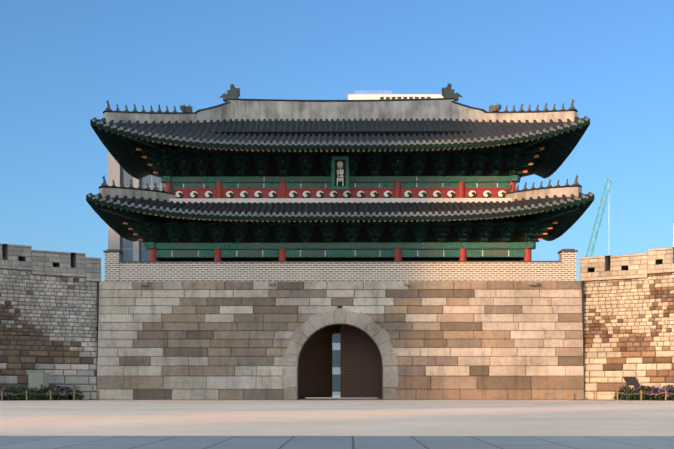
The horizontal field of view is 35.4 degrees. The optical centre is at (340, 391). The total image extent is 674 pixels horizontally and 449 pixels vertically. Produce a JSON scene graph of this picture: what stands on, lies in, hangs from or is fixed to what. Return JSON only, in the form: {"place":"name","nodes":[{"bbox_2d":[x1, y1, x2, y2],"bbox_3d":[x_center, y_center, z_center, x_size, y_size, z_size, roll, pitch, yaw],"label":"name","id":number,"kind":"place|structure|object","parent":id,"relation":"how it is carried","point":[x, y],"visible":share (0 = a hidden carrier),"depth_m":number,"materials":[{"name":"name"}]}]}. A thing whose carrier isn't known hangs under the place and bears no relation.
{"place":"outdoors","nodes":[
{"label":"outdoors","id":0,"kind":"place"},
{"bbox_2d":[121,167,164,260],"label":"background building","id":1,"kind":"structure","parent":0,"point":[126,244],"depth_m":182.31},
{"bbox_2d":[108,151,139,260],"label":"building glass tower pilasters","id":2,"kind":"object","parent":1,"relation":"attached to","point":[114,173],"depth_m":181.64,"materials":[{"name":"concrete"}]},
{"bbox_2d":[332,334,339,394],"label":"building","id":3,"kind":"structure","parent":0,"point":[335,364],"depth_m":147.00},
{"bbox_2d":[0,395,673,435],"bbox_3d":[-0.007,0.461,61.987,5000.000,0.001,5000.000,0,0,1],"label":"ground","id":4,"kind":"structure","parent":0,"point":[336,418],"depth_m":19.06,"materials":[{"name":"beige concrete"}]},
{"bbox_2d":[0,244,100,399],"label":"wing wall stones","id":5,"kind":"object","parent":4,"relation":"on","point":[64,358],"visible":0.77,"depth_m":61.24,"materials":[{"name":"grey stone"}]},
{"bbox_2d":[0,243,100,399],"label":"joint","id":6,"kind":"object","parent":4,"relation":"on","point":[13,297],"visible":0.25,"depth_m":61.34,"materials":[{"name":"grey"}]},
{"bbox_2d":[0,436,673,448],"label":"paving","id":7,"kind":"structure","parent":4,"relation":"on","point":[336,442],"depth_m":9.54,"materials":[{"name":"grey stone"}]},
{"bbox_2d":[298,399,381,399],"bbox_3d":[0.043,0.455,67.587,5.900,0.001,11.200,0,0,1],"label":"threshold","id":8,"kind":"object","parent":4,"relation":"on","point":[339,399],"visible":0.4,"depth_m":63.88,"materials":[{"name":"grey stone"}]},
{"bbox_2d":[96,281,584,399],"bbox_3d":[0.043,-3.039,67.587,28.700,7.000,11.200,0,0,1],"label":"joint","id":9,"kind":"object","parent":4,"relation":"on","point":[582,297],"visible":0.04,"depth_m":62.23,"materials":[{"name":"grey concrete"}]},
{"bbox_2d":[298,326,331,397],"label":"gate door","id":10,"kind":"structure","parent":9,"relation":"attached to","point":[315,370],"depth_m":66.04,"materials":[{"name":"wood"}]},
{"bbox_2d":[141,281,536,285],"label":"water spouts","id":11,"kind":"object","parent":9,"relation":"attached to","point":[405,284],"visible":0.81,"depth_m":61.84,"materials":[{"name":"grey stone"}]},
{"bbox_2d":[297,323,382,399],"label":"gate tunnel","id":12,"kind":"structure","parent":9,"relation":"in","point":[335,328],"depth_m":62.72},
{"bbox_2d":[100,132,580,242],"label":"pavilion brackets","id":13,"kind":"object","parent":9,"relation":"on","point":[528,154],"visible":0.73,"depth_m":63.66,"materials":[{"name":"green wood"}]},
{"bbox_2d":[131,210,542,221],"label":"rafter ends","id":14,"kind":"object","parent":13,"relation":"attached to","point":[167,216],"visible":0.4,"depth_m":61.80,"materials":[{"name":"paint"}]},
{"bbox_2d":[86,195,593,237],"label":"roof soffit","id":15,"kind":"structure","parent":13,"relation":"in","point":[90,200],"depth_m":60.63,"materials":[{"name":"green"}]},
{"bbox_2d":[91,202,584,240],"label":"rafter ends","id":16,"kind":"object","parent":15,"relation":"on","point":[336,220],"visible":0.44,"depth_m":60.74,"materials":[{"name":"paint"}]},
{"bbox_2d":[87,192,593,216],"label":"roof tiles","id":17,"kind":"object","parent":15,"relation":"on","point":[339,208],"visible":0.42,"depth_m":62.73,"materials":[{"name":"grey tile"}]},
{"bbox_2d":[91,202,589,241],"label":"roof rafters","id":18,"kind":"object","parent":15,"relation":"on","point":[560,227],"visible":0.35,"depth_m":64.05,"materials":[{"name":"wood"}]},
{"bbox_2d":[331,156,348,189],"bbox_3d":[0.003,-13.108,63.170,1.060,1.941,0.426,0,0,1],"label":"signboard frame","id":19,"kind":"object","parent":13,"relation":"attached to","point":[333,159],"visible":0.96,"depth_m":63.15,"materials":[{"name":"green wood"}]},
{"bbox_2d":[335,160,345,185],"bbox_3d":[0.004,-13.124,63.237,0.660,1.553,0.277,0,0,1],"label":"signboard panel","id":20,"kind":"object","parent":19,"relation":"in","point":[341,182],"visible":0.57,"depth_m":63.21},
{"bbox_2d":[337,161,343,184],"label":"plaque letters","id":21,"kind":"object","parent":20,"relation":"attached to","point":[340,164],"visible":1,"depth_m":63.19,"materials":[{"name":"white paint"}]},
{"bbox_2d":[99,99,581,201],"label":"roof ridge","id":22,"kind":"structure","parent":13,"relation":"on","point":[244,110],"depth_m":67.32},
{"bbox_2d":[90,119,589,176],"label":"roof soffit","id":23,"kind":"structure","parent":22,"relation":"attached to","point":[95,125],"depth_m":60.96,"materials":[{"name":"green"}]},
{"bbox_2d":[91,116,588,177],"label":"roof tiles","id":24,"kind":"object","parent":23,"relation":"on","point":[477,128],"visible":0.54,"depth_m":64.32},
{"bbox_2d":[95,126,585,178],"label":"roof rafters","id":25,"kind":"object","parent":23,"relation":"on","point":[139,168],"visible":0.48,"depth_m":64.79,"materials":[{"name":"green wood"}]},
{"bbox_2d":[97,127,580,174],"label":"rafter ends","id":26,"kind":"object","parent":25,"relation":"attached to","point":[342,149],"visible":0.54,"depth_m":61.00,"materials":[{"name":"paint"}]},
{"bbox_2d":[128,139,554,173],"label":"rafter ends","id":27,"kind":"object","parent":25,"relation":"attached to","point":[448,149],"visible":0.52,"depth_m":62.11,"materials":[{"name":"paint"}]},
{"bbox_2d":[92,117,589,145],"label":"roof tiles","id":28,"kind":"object","parent":23,"relation":"attached to","point":[330,142],"visible":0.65,"depth_m":60.91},
{"bbox_2d":[98,98,581,194],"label":"roof ridge caps","id":29,"kind":"object","parent":22,"relation":"on","point":[227,102],"visible":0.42,"depth_m":65.05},
{"bbox_2d":[101,83,578,191],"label":"roof figurines","id":30,"kind":"object","parent":29,"relation":"on","point":[233,92],"visible":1,"depth_m":64.21},
{"bbox_2d":[105,252,575,281],"bbox_3d":[-0.001,-7.399,62.717,27.840,1.720,0.900,0,0,1],"label":"brick parapet","id":31,"kind":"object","parent":9,"relation":"on","point":[563,270],"visible":0.79,"depth_m":62.34,"materials":[{"name":"beige brick"}]},
{"bbox_2d":[103,249,577,262],"bbox_3d":[-0.001,-8.052,62.717,27.960,0.785,1.020,0,0,1],"label":"parapet coping","id":32,"kind":"object","parent":31,"relation":"on","point":[121,252],"visible":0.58,"depth_m":62.31,"materials":[{"name":"grey stone"}]},
{"bbox_2d":[149,182,531,260],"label":"red columns","id":33,"kind":"structure","parent":9,"relation":"on","point":[397,191],"depth_m":64.36,"materials":[{"name":"red wood"}]},
{"bbox_2d":[145,175,535,260],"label":"dancheong pavilion beams","id":34,"kind":"structure","parent":33,"relation":"on","point":[228,250],"depth_m":63.65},
{"bbox_2d":[173,177,507,255],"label":"pavilion beam panels","id":35,"kind":"object","parent":34,"relation":"attached to","point":[358,253],"visible":1,"depth_m":63.58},
{"bbox_2d":[172,177,508,256],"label":"beam ends","id":36,"kind":"object","parent":34,"relation":"attached to","point":[355,250],"visible":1,"depth_m":63.59,"materials":[{"name":"wood"}]},
{"bbox_2d":[182,177,509,256],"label":"blue pavilion beam stripes","id":37,"kind":"object","parent":34,"relation":"attached to","point":[326,250],"visible":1,"depth_m":63.59,"materials":[{"name":"paint"}]},
{"bbox_2d":[97,281,584,399],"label":"gate base stones","id":38,"kind":"object","parent":9,"relation":"attached to","point":[288,320],"visible":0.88,"depth_m":62.14,"materials":[{"name":"beige stone"}]},
{"bbox_2d":[340,325,381,397],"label":"gate door","id":39,"kind":"structure","parent":9,"relation":"attached to","point":[360,368],"depth_m":65.19,"materials":[{"name":"wood"}]},
{"bbox_2d":[579,177,612,280],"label":"construction crane","id":40,"kind":"object","parent":4,"relation":"on","point":[595,223],"visible":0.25,"depth_m":361.20,"materials":[{"name":"teal metal"}]},
{"bbox_2d":[567,390,666,400],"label":"fence posts","id":41,"kind":"object","parent":4,"relation":"on","point":[617,395],"visible":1,"depth_m":57.61,"materials":[{"name":"brown wood"}]},
{"bbox_2d":[567,392,671,394],"bbox_3d":[16.886,0.071,56.598,11.663,0.144,1.667,0,0,43],"label":"fence rope","id":42,"kind":"object","parent":41,"relation":"attached to","point":[622,393],"visible":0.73,"depth_m":57.49,"materials":[{"name":"beige fabric"}]},
{"bbox_2d":[580,247,673,399],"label":"wing wall stones","id":43,"kind":"object","parent":4,"relation":"on","point":[607,380],"visible":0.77,"depth_m":61.05,"materials":[{"name":"beige stone"}]},
{"bbox_2d":[583,247,673,391],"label":"joint","id":44,"kind":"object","parent":4,"relation":"on","point":[624,285],"visible":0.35,"depth_m":61.06,"materials":[{"name":"grey"}]},
{"bbox_2d":[0,0,673,281],"label":"sky","id":45,"kind":"structure","parent":0,"point":[61,61],"materials":[{"name":"blue"}]},
{"bbox_2d":[154,131,526,260],"bbox_3d":[0.043,-11.249,67.587,22.500,9.380,7.700,0,0,1],"label":"pavilion interior","id":46,"kind":"object","parent":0,"point":[317,169],"visible":0.19,"depth_m":64.49,"materials":[{"name":"wood"}]},
{"bbox_2d":[123,147,557,240],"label":"pavilion bracket accents","id":47,"kind":"object","parent":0,"point":[351,161],"depth_m":63.09,"materials":[{"name":"wood"}]},
{"bbox_2d":[175,190,506,197],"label":"pavilion taegeuk panels","id":48,"kind":"object","parent":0,"point":[345,193],"visible":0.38,"depth_m":64.42,"materials":[{"name":"paint"}]},
{"bbox_2d":[170,198,511,202],"bbox_3d":[0.043,-11.624,67.587,21.900,0.270,7.100,0,0,1],"label":"pavilion plaster band","id":49,"kind":"object","parent":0,"point":[334,200],"visible":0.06,"depth_m":64.04,"materials":[{"name":"white paint"}]},
{"bbox_2d":[348,91,442,99],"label":"background building","id":50,"kind":"structure","parent":0,"point":[365,96],"depth_m":308.28,"materials":[{"name":"white concrete"}]},
{"bbox_2d":[380,97,429,98],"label":"windows","id":51,"kind":"structure","parent":50,"relation":"attached to","point":[403,97],"depth_m":308.08,"materials":[{"name":"grey"}]},
{"label":"shrub bed","id":52,"kind":"object","parent":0,"visible":0},
{"bbox_2d":[27,372,49,399],"bbox_3d":[-16.933,-0.322,59.241,1.120,1.565,0.620,0,0,23],"label":"utility cabinet","id":53,"kind":"object","parent":52,"relation":"on","point":[36,379],"visible":0.55,"depth_m":59.03,"materials":[{"name":"metal"}]},
{"bbox_2d":[0,385,83,399],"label":"azalea shrubs","id":54,"kind":"object","parent":52,"relation":"on","point":[58,391],"visible":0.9,"depth_m":58.48,"materials":[{"name":"green plant"}]},
{"bbox_2d":[1,390,98,400],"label":"fence posts","id":55,"kind":"object","parent":52,"relation":"on","point":[97,395],"visible":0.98,"depth_m":58.61,"materials":[{"name":"brown wood"}]},
{"bbox_2d":[0,392,98,394],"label":"fence rope","id":56,"kind":"object","parent":55,"relation":"attached to","point":[46,393],"visible":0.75,"depth_m":57.78,"materials":[{"name":"beige fabric"}]},
{"bbox_2d":[623,377,639,399],"bbox_3d":[15.852,-0.187,57.393,0.900,1.296,0.424,0,0,-29],"label":"information sign","id":57,"kind":"object","parent":52,"relation":"on","point":[631,381],"visible":1,"depth_m":57.33,"materials":[{"name":"grey metal"}]},
{"bbox_2d":[614,384,673,399],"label":"azalea shrubs","id":58,"kind":"object","parent":52,"relation":"on","point":[657,391],"visible":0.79,"depth_m":57.65,"materials":[{"name":"green plant"}]}
]}

